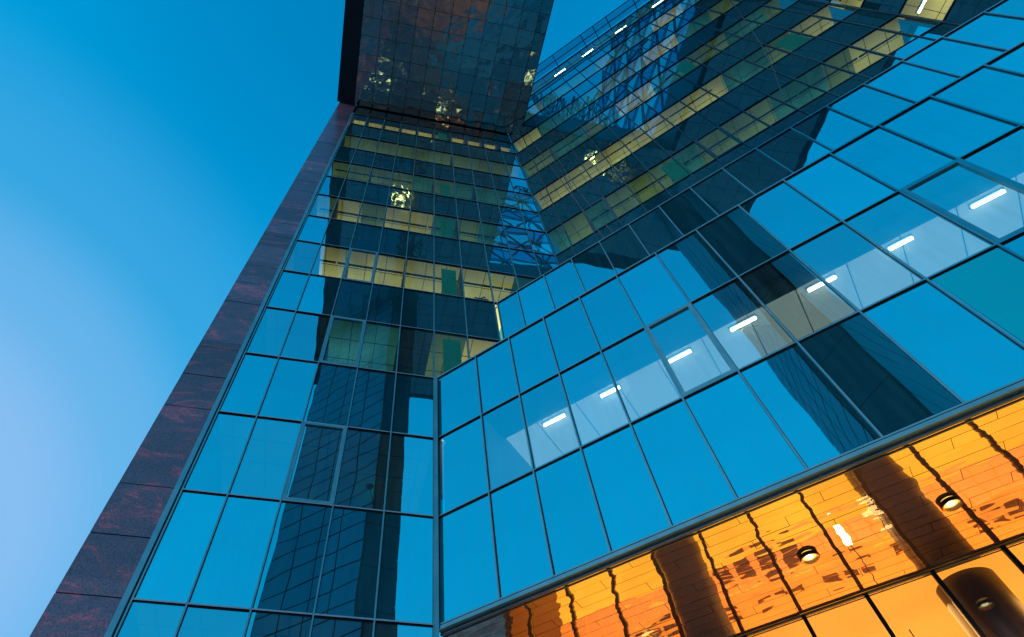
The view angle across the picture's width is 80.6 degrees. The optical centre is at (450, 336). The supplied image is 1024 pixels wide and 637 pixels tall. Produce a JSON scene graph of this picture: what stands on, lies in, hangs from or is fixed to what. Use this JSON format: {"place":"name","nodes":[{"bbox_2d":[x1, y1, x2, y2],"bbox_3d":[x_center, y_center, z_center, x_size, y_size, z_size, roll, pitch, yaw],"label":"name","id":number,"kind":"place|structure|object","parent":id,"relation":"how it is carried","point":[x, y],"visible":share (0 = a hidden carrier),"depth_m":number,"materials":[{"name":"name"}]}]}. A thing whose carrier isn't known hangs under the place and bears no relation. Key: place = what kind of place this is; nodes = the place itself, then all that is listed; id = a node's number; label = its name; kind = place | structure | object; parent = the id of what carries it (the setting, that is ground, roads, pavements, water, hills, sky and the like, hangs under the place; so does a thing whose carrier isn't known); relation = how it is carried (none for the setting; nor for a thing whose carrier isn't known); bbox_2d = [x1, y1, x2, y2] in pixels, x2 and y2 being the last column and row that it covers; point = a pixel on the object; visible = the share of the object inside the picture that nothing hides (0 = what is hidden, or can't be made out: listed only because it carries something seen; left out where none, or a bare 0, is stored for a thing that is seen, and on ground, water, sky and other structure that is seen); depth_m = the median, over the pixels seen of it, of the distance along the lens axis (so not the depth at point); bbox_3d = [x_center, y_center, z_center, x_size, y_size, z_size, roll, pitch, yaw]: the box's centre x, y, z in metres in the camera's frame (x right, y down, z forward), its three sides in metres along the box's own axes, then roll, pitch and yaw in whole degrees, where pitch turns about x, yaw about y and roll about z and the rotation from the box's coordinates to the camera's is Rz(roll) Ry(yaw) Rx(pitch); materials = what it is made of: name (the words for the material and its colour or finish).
{"place":"outdoors","nodes":[
{"label":"outdoors","id":0,"kind":"place"},
{"bbox_2d":[0,0,649,636],"label":"sky","id":1,"kind":"structure","parent":0,"point":[148,148],"materials":[{"name":"blue"}]},
{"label":"plaza paving","id":2,"kind":"structure","parent":0,"visible":0},
{"bbox_2d":[29,102,355,636],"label":"stone pier","id":3,"kind":"structure","parent":2,"relation":"on","point":[86,598],"depth_m":10.20,"materials":[{"name":"red stone"}]},
{"bbox_2d":[104,105,558,636],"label":"glass facade","id":4,"kind":"structure","parent":2,"relation":"on","point":[302,501],"depth_m":11.87,"materials":[{"name":"blue glass"}]},
{"bbox_2d":[118,602,184,636],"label":"window pane","id":5,"kind":"structure","parent":4,"relation":"in","point":[143,619],"depth_m":7.79,"materials":[{"name":"blue glass"}]},
{"bbox_2d":[177,606,248,636],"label":"window pane","id":6,"kind":"structure","parent":4,"relation":"in","point":[197,621],"depth_m":7.92,"materials":[{"name":"blue glass"}]},
{"bbox_2d":[185,413,254,492],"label":"window pane","id":7,"kind":"structure","parent":4,"relation":"in","point":[214,470],"depth_m":10.30,"materials":[{"name":"blue glass"}]},
{"bbox_2d":[230,418,300,498],"bbox_3d":[-3.188,2.097,10.480,0.812,1.874,0.024,8,-57,-7],"label":"window pane","id":8,"kind":"structure","parent":4,"relation":"in","point":[263,469],"depth_m":10.40,"materials":[{"name":"blue glass"}]},
{"bbox_2d":[247,308,294,355],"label":"window pane","id":9,"kind":"structure","parent":4,"relation":"in","point":[269,337],"depth_m":13.50,"materials":[{"name":"blue glass"}]},
{"bbox_2d":[246,612,311,636],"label":"window pane","id":10,"kind":"structure","parent":4,"relation":"in","point":[261,624],"depth_m":8.04,"materials":[{"name":"blue glass"}]},
{"bbox_2d":[285,241,319,272],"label":"window pane","id":11,"kind":"structure","parent":4,"relation":"in","point":[303,255],"depth_m":16.70,"materials":[{"name":"blue glass"}]},
{"bbox_2d":[281,312,329,360],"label":"window pane","id":12,"kind":"structure","parent":4,"relation":"in","point":[305,339],"depth_m":13.59,"materials":[{"name":"blue glass"}]},
{"bbox_2d":[282,421,345,503],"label":"window pane","id":13,"kind":"structure","parent":4,"relation":"in","point":[313,474],"depth_m":10.51,"materials":[{"name":"blue glass"}]},
{"bbox_2d":[310,194,336,217],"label":"window pane","id":14,"kind":"structure","parent":4,"relation":"in","point":[323,206],"depth_m":19.87,"materials":[{"name":"blue glass"}]},
{"bbox_2d":[311,245,348,277],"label":"window pane","id":15,"kind":"structure","parent":4,"relation":"in","point":[330,261],"depth_m":16.78,"materials":[{"name":"yellow glass"}]},
{"bbox_2d":[327,161,349,177],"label":"window pane","id":16,"kind":"structure","parent":4,"relation":"in","point":[338,169],"depth_m":23.04,"materials":[{"name":"green glass"}]},
{"bbox_2d":[311,617,372,636],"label":"window pane","id":17,"kind":"structure","parent":4,"relation":"in","point":[322,627],"depth_m":8.18,"materials":[{"name":"blue glass"}]},
{"bbox_2d":[319,316,364,366],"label":"window pane","id":18,"kind":"structure","parent":4,"relation":"in","point":[342,345],"depth_m":13.71,"materials":[{"name":"green glass"}]},
{"bbox_2d":[332,198,361,221],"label":"window pane","id":19,"kind":"structure","parent":4,"relation":"in","point":[345,209],"depth_m":19.96,"materials":[{"name":"yellow glass"}]},
{"bbox_2d":[346,164,370,181],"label":"window pane","id":20,"kind":"structure","parent":4,"relation":"in","point":[356,172],"depth_m":23.16,"materials":[{"name":"green glass"}]},
{"bbox_2d":[342,248,377,282],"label":"window pane","id":21,"kind":"structure","parent":4,"relation":"in","point":[360,264],"depth_m":16.90,"materials":[{"name":"yellow glass"}]},
{"bbox_2d":[335,429,389,509],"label":"window pane","id":22,"kind":"structure","parent":4,"relation":"in","point":[362,479],"depth_m":10.60,"materials":[{"name":"blue glass"}]},
{"bbox_2d":[358,202,385,225],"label":"window pane","id":23,"kind":"structure","parent":4,"relation":"in","point":[372,214],"depth_m":20.07,"materials":[{"name":"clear glass"}]},
{"bbox_2d":[359,322,399,371],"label":"window pane","id":24,"kind":"structure","parent":4,"relation":"in","point":[380,343],"depth_m":13.80,"materials":[{"name":"teal glass"}]},
{"bbox_2d":[369,167,391,185],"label":"window pane","id":25,"kind":"structure","parent":4,"relation":"in","point":[378,176],"depth_m":23.25,"materials":[{"name":"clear glass"}]},
{"bbox_2d":[374,254,405,286],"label":"window pane","id":26,"kind":"structure","parent":4,"relation":"in","point":[390,270],"depth_m":16.99,"materials":[{"name":"yellow glass"}]},
{"bbox_2d":[384,206,409,230],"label":"window pane","id":27,"kind":"structure","parent":4,"relation":"in","point":[397,218],"depth_m":20.17,"materials":[{"name":"yellow glass"}]},
{"bbox_2d":[391,171,412,189],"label":"window pane","id":28,"kind":"structure","parent":4,"relation":"in","point":[399,179],"depth_m":23.36,"materials":[{"name":"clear glass"}]},
{"bbox_2d":[375,622,432,636],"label":"window pane","id":29,"kind":"structure","parent":4,"relation":"in","point":[381,629],"depth_m":8.31,"materials":[{"name":"blue glass"}]},
{"bbox_2d":[385,434,432,514],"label":"window pane","id":30,"kind":"structure","parent":4,"relation":"in","point":[410,476],"depth_m":10.70,"materials":[{"name":"blue glass"}]},
{"bbox_2d":[397,327,432,376],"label":"window pane","id":31,"kind":"structure","parent":4,"relation":"in","point":[415,357],"depth_m":13.90,"materials":[{"name":"blue glass"}]},
{"bbox_2d":[404,258,432,291],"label":"window pane","id":32,"kind":"structure","parent":4,"relation":"in","point":[419,274],"depth_m":17.08,"materials":[{"name":"yellow glass"}]},
{"bbox_2d":[409,210,433,234],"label":"window pane","id":33,"kind":"structure","parent":4,"relation":"in","point":[421,222],"depth_m":20.27,"materials":[{"name":"yellow glass"}]},
{"bbox_2d":[413,175,433,193],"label":"window pane","id":34,"kind":"structure","parent":4,"relation":"in","point":[421,183],"depth_m":23.44,"materials":[{"name":"teal glass"}]},
{"bbox_2d":[435,178,454,196],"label":"window pane","id":35,"kind":"structure","parent":4,"relation":"in","point":[442,187],"depth_m":23.56,"materials":[{"name":"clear glass"}]},
{"bbox_2d":[435,214,458,238],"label":"window pane","id":36,"kind":"structure","parent":4,"relation":"in","point":[445,226],"depth_m":20.37,"materials":[{"name":"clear glass"}]},
{"bbox_2d":[435,263,462,296],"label":"window pane","id":37,"kind":"structure","parent":4,"relation":"in","point":[448,278],"depth_m":17.19,"materials":[{"name":"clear glass"}]},
{"bbox_2d":[435,332,467,376],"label":"window pane","id":38,"kind":"structure","parent":4,"relation":"in","point":[451,350],"depth_m":14.21,"materials":[{"name":"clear glass"}]},
{"bbox_2d":[455,182,476,200],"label":"window pane","id":39,"kind":"structure","parent":4,"relation":"in","point":[464,191],"depth_m":23.66,"materials":[{"name":"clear glass"}]},
{"bbox_2d":[458,218,483,242],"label":"window pane","id":40,"kind":"structure","parent":4,"relation":"in","point":[469,230],"depth_m":20.48,"materials":[{"name":"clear glass"}]},
{"bbox_2d":[462,267,492,300],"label":"window pane","id":41,"kind":"structure","parent":4,"relation":"in","point":[477,285],"depth_m":17.29,"materials":[{"name":"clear glass"}]},
{"bbox_2d":[468,337,498,357],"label":"window pane","id":42,"kind":"structure","parent":4,"relation":"in","point":[476,345],"depth_m":14.68,"materials":[{"name":"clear glass"}]},
{"bbox_2d":[475,185,497,204],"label":"window pane","id":43,"kind":"structure","parent":4,"relation":"in","point":[484,194],"depth_m":23.76,"materials":[{"name":"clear glass"}]},
{"bbox_2d":[481,222,507,246],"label":"window pane","id":44,"kind":"structure","parent":4,"relation":"in","point":[494,234],"depth_m":20.58,"materials":[{"name":"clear glass"}]},
{"bbox_2d":[490,272,517,301],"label":"window pane","id":45,"kind":"structure","parent":4,"relation":"in","point":[503,285],"depth_m":17.59,"materials":[{"name":"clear glass"}]},
{"bbox_2d":[495,189,518,207],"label":"window pane","id":46,"kind":"structure","parent":4,"relation":"in","point":[505,198],"depth_m":23.86,"materials":[{"name":"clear glass"}]},
{"bbox_2d":[504,226,531,250],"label":"window pane","id":47,"kind":"structure","parent":4,"relation":"in","point":[517,238],"depth_m":20.69,"materials":[{"name":"blue glass"}]},
{"bbox_2d":[527,230,553,254],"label":"window pane","id":48,"kind":"structure","parent":4,"relation":"in","point":[540,243],"depth_m":20.77,"materials":[{"name":"blue glass"}]},
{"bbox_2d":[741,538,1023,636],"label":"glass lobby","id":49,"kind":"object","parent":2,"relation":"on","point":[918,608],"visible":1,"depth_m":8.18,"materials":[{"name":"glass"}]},
{"bbox_2d":[437,41,1023,636],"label":"glass wing","id":50,"kind":"structure","parent":49,"relation":"on","point":[719,425],"depth_m":8.24,"materials":[{"name":"blue glass"}]},
{"bbox_2d":[438,417,487,514],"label":"window pane","id":51,"kind":"structure","parent":50,"relation":"in","point":[462,471],"depth_m":10.61,"materials":[{"name":"blue glass"}]},
{"bbox_2d":[483,396,531,489],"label":"window pane","id":52,"kind":"structure","parent":50,"relation":"in","point":[508,457],"depth_m":10.33,"materials":[{"name":"blue glass"}]},
{"bbox_2d":[521,375,578,467],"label":"window pane","id":53,"kind":"structure","parent":50,"relation":"in","point":[551,433],"depth_m":10.08,"materials":[{"name":"blue glass"}]},
{"bbox_2d":[561,353,628,444],"bbox_3d":[2.333,1.005,9.910,0.812,1.874,0.024,-31,-61,17],"label":"window pane","id":54,"kind":"structure","parent":50,"relation":"in","point":[597,410],"depth_m":9.83,"materials":[{"name":"blue glass"}]},
{"bbox_2d":[603,330,680,420],"bbox_3d":[3.021,0.597,9.659,0.812,1.874,0.024,-31,-61,17],"label":"window pane","id":55,"kind":"structure","parent":50,"relation":"in","point":[644,385],"depth_m":9.57,"materials":[{"name":"blue glass"}]},
{"bbox_2d":[645,303,735,395],"bbox_3d":[3.701,0.179,9.401,0.812,1.874,0.065,-31,-61,17],"label":"window pane","id":56,"kind":"structure","parent":50,"relation":"in","point":[692,356],"depth_m":9.33,"materials":[{"name":"blue glass"}]},
{"bbox_2d":[692,279,794,368],"bbox_3d":[4.396,-0.219,9.157,0.812,1.874,0.024,-31,-61,17],"label":"window pane","id":57,"kind":"structure","parent":50,"relation":"in","point":[744,328],"depth_m":9.06,"materials":[{"name":"blue glass"}]},
{"bbox_2d":[497,0,1023,338],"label":"setback storey","id":58,"kind":"object","parent":50,"relation":"on","point":[988,34],"visible":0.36,"depth_m":13.64,"materials":[{"name":"blue glass"}]},
{"bbox_2d":[508,0,959,264],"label":"facade","id":59,"kind":"structure","parent":58,"relation":"on","point":[644,108],"depth_m":22.05,"materials":[{"name":"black glass"}]},
{"bbox_2d":[546,176,570,202],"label":"window pane","id":60,"kind":"structure","parent":59,"relation":"in","point":[556,190],"depth_m":23.68,"materials":[{"name":"yellow glass"}]},
{"bbox_2d":[548,225,570,253],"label":"window pane","id":61,"kind":"structure","parent":59,"relation":"in","point":[558,238],"depth_m":20.71,"materials":[{"name":"teal glass"}]},
{"bbox_2d":[565,127,588,148],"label":"window pane","id":62,"kind":"structure","parent":59,"relation":"in","point":[578,136],"depth_m":26.36,"materials":[{"name":"teal glass"}]},
{"bbox_2d":[562,212,592,244],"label":"window pane","id":63,"kind":"structure","parent":59,"relation":"in","point":[577,227],"depth_m":20.51,"materials":[{"name":"green glass"}]},
{"bbox_2d":[564,164,590,190],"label":"window pane","id":64,"kind":"structure","parent":59,"relation":"in","point":[578,175],"depth_m":23.44,"materials":[{"name":"yellow glass"}]},
{"bbox_2d":[536,0,639,79],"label":"roof outrigger rail","id":65,"kind":"object","parent":59,"relation":"on","point":[588,36],"visible":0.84,"depth_m":35.38,"materials":[{"name":"black"}]},
{"bbox_2d":[581,116,605,136],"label":"window pane","id":66,"kind":"structure","parent":59,"relation":"in","point":[594,125],"depth_m":26.12,"materials":[{"name":"teal glass"}]},
{"bbox_2d":[582,152,609,177],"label":"window pane","id":67,"kind":"structure","parent":59,"relation":"in","point":[597,163],"depth_m":23.19,"materials":[{"name":"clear glass"}]},
{"bbox_2d":[583,198,615,230],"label":"window pane","id":68,"kind":"structure","parent":59,"relation":"in","point":[601,207],"depth_m":20.28,"materials":[{"name":"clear glass"}]},
{"bbox_2d":[598,105,623,125],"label":"window pane","id":69,"kind":"structure","parent":59,"relation":"in","point":[612,113],"depth_m":25.85,"materials":[{"name":"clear glass"}]},
{"bbox_2d":[601,140,630,164],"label":"window pane","id":70,"kind":"structure","parent":59,"relation":"in","point":[616,151],"depth_m":22.94,"materials":[{"name":"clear glass"}]},
{"bbox_2d":[604,185,639,216],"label":"window pane","id":71,"kind":"structure","parent":59,"relation":"in","point":[622,200],"depth_m":20.01,"materials":[{"name":"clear glass"}]},
{"bbox_2d":[615,93,642,113],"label":"window pane","id":72,"kind":"structure","parent":59,"relation":"in","point":[628,103],"depth_m":25.60,"materials":[{"name":"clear glass"}]},
{"bbox_2d":[620,127,651,151],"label":"window pane","id":73,"kind":"structure","parent":59,"relation":"in","point":[636,138],"depth_m":22.68,"materials":[{"name":"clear glass"}]},
{"bbox_2d":[627,171,663,202],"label":"window pane","id":74,"kind":"structure","parent":59,"relation":"in","point":[645,186],"depth_m":19.75,"materials":[{"name":"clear glass"}]},
{"bbox_2d":[632,82,660,100],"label":"window pane","id":75,"kind":"structure","parent":59,"relation":"in","point":[646,91],"depth_m":25.36,"materials":[{"name":"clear glass"}]},
{"bbox_2d":[640,114,672,138],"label":"window pane","id":76,"kind":"structure","parent":59,"relation":"in","point":[657,125],"depth_m":22.43,"materials":[{"name":"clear glass"}]},
{"bbox_2d":[650,70,680,88],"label":"window pane","id":77,"kind":"structure","parent":59,"relation":"in","point":[667,77],"depth_m":25.10,"materials":[{"name":"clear glass"}]},
{"bbox_2d":[649,157,688,187],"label":"window pane","id":78,"kind":"structure","parent":59,"relation":"in","point":[667,172],"depth_m":19.49,"materials":[{"name":"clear glass"}]},
{"bbox_2d":[659,101,695,124],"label":"window pane","id":79,"kind":"structure","parent":59,"relation":"in","point":[676,113],"depth_m":22.18,"materials":[{"name":"yellow glass"}]},
{"bbox_2d":[668,57,699,75],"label":"window pane","id":80,"kind":"structure","parent":59,"relation":"in","point":[685,65],"depth_m":24.85,"materials":[{"name":"teal glass"}]},
{"bbox_2d":[672,142,714,172],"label":"window pane","id":81,"kind":"structure","parent":59,"relation":"in","point":[692,157],"depth_m":19.25,"materials":[{"name":"teal glass"}]},
{"bbox_2d":[680,88,717,110],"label":"window pane","id":82,"kind":"structure","parent":59,"relation":"in","point":[699,98],"depth_m":21.92,"materials":[{"name":"yellow glass"}]},
{"bbox_2d":[694,126,741,157],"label":"window pane","id":83,"kind":"structure","parent":59,"relation":"in","point":[717,141],"depth_m":19.01,"materials":[{"name":"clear glass"}]},
{"bbox_2d":[701,74,740,96],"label":"window pane","id":84,"kind":"structure","parent":59,"relation":"in","point":[721,84],"depth_m":21.68,"materials":[{"name":"yellow glass"}]},
{"bbox_2d":[720,112,767,140],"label":"window pane","id":85,"kind":"structure","parent":59,"relation":"in","point":[743,126],"depth_m":18.75,"materials":[{"name":"green glass"}]},
{"bbox_2d":[723,60,764,81],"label":"window pane","id":86,"kind":"structure","parent":59,"relation":"in","point":[743,70],"depth_m":21.43,"materials":[{"name":"teal glass"}]},
{"bbox_2d":[744,46,787,66],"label":"window pane","id":87,"kind":"structure","parent":59,"relation":"in","point":[759,57],"depth_m":21.17,"materials":[{"name":"teal glass"}]},
{"bbox_2d":[745,96,795,124],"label":"window pane","id":88,"kind":"structure","parent":59,"relation":"in","point":[769,110],"depth_m":18.49,"materials":[{"name":"teal glass"}]},
{"bbox_2d":[767,31,813,51],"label":"window pane","id":89,"kind":"structure","parent":59,"relation":"in","point":[789,41],"depth_m":20.92,"materials":[{"name":"teal glass"}]},
{"bbox_2d":[770,80,824,107],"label":"window pane","id":90,"kind":"structure","parent":59,"relation":"in","point":[795,93],"depth_m":18.24,"materials":[{"name":"teal glass"}]},
{"bbox_2d":[789,16,838,35],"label":"window pane","id":91,"kind":"structure","parent":59,"relation":"in","point":[812,25],"depth_m":20.67,"materials":[{"name":"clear glass"}]},
{"bbox_2d":[796,63,853,90],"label":"window pane","id":92,"kind":"structure","parent":59,"relation":"in","point":[825,77],"depth_m":18.00,"materials":[{"name":"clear glass"}]},
{"bbox_2d":[813,4,857,19],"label":"window pane","id":93,"kind":"structure","parent":59,"relation":"in","point":[830,11],"depth_m":20.46,"materials":[{"name":"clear glass"}]},
{"bbox_2d":[824,46,884,72],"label":"window pane","id":94,"kind":"structure","parent":59,"relation":"in","point":[852,59],"depth_m":17.73,"materials":[{"name":"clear glass"}]},
{"bbox_2d":[851,29,915,53],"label":"window pane","id":95,"kind":"structure","parent":59,"relation":"in","point":[881,41],"depth_m":17.48,"materials":[{"name":"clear glass"}]},
{"bbox_2d":[879,16,938,34],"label":"window pane","id":96,"kind":"structure","parent":59,"relation":"in","point":[899,23],"depth_m":17.26,"materials":[{"name":"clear glass"}]},
{"bbox_2d":[811,0,1001,24],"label":"side facade","id":97,"kind":"structure","parent":58,"relation":"on","point":[959,12],"depth_m":16.88,"materials":[{"name":"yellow glass"}]},
{"bbox_2d":[899,0,953,19],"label":"window pane","id":98,"kind":"structure","parent":97,"relation":"in","point":[932,9],"depth_m":16.97,"materials":[{"name":"yellow glass"}]},
{"bbox_2d":[741,252,855,339],"bbox_3d":[5.084,-0.626,8.906,0.812,1.874,0.024,-31,-61,17],"label":"window pane","id":99,"kind":"structure","parent":50,"relation":"in","point":[801,301],"depth_m":8.81,"materials":[{"name":"grey glass"}]},
{"bbox_2d":[792,223,921,309],"bbox_3d":[5.772,-1.034,8.656,0.812,1.874,0.024,-31,-61,17],"label":"window pane","id":100,"kind":"structure","parent":50,"relation":"in","point":[863,273],"depth_m":8.56,"materials":[{"name":"blue glass"}]},
{"bbox_2d":[846,193,992,276],"bbox_3d":[6.460,-1.442,8.405,0.812,1.874,0.024,-31,-61,17],"label":"window pane","id":101,"kind":"structure","parent":50,"relation":"in","point":[923,239],"depth_m":8.31,"materials":[{"name":"blue glass"}]},
{"bbox_2d":[939,496,962,511],"bbox_3d":[5.897,1.978,7.072,0.244,0.045,0.244,-31,-61,17],"label":"downlight","id":102,"kind":"object","parent":50,"relation":"attached to","point":[950,503],"visible":1,"depth_m":7.07,"materials":[{"name":"white"}]},
{"bbox_2d":[901,159,1023,242],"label":"window pane","id":103,"kind":"structure","parent":50,"relation":"in","point":[990,204],"depth_m":8.17,"materials":[{"name":"blue glass"}]},
{"bbox_2d":[963,128,1023,184],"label":"window pane","id":104,"kind":"structure","parent":50,"relation":"in","point":[1004,157],"depth_m":8.41,"materials":[{"name":"blue glass"}]},
{"bbox_2d":[936,567,1023,636],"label":"round column","id":105,"kind":"structure","parent":49,"relation":"on","point":[990,602],"depth_m":7.44,"materials":[{"name":"brown metal"}]},
{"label":"support tower","id":106,"kind":"object","parent":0,"visible":0},
{"bbox_2d":[337,0,553,132],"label":"hanging block","id":107,"kind":"structure","parent":106,"relation":"on","point":[473,63],"depth_m":30.29,"materials":[{"name":"glass"}]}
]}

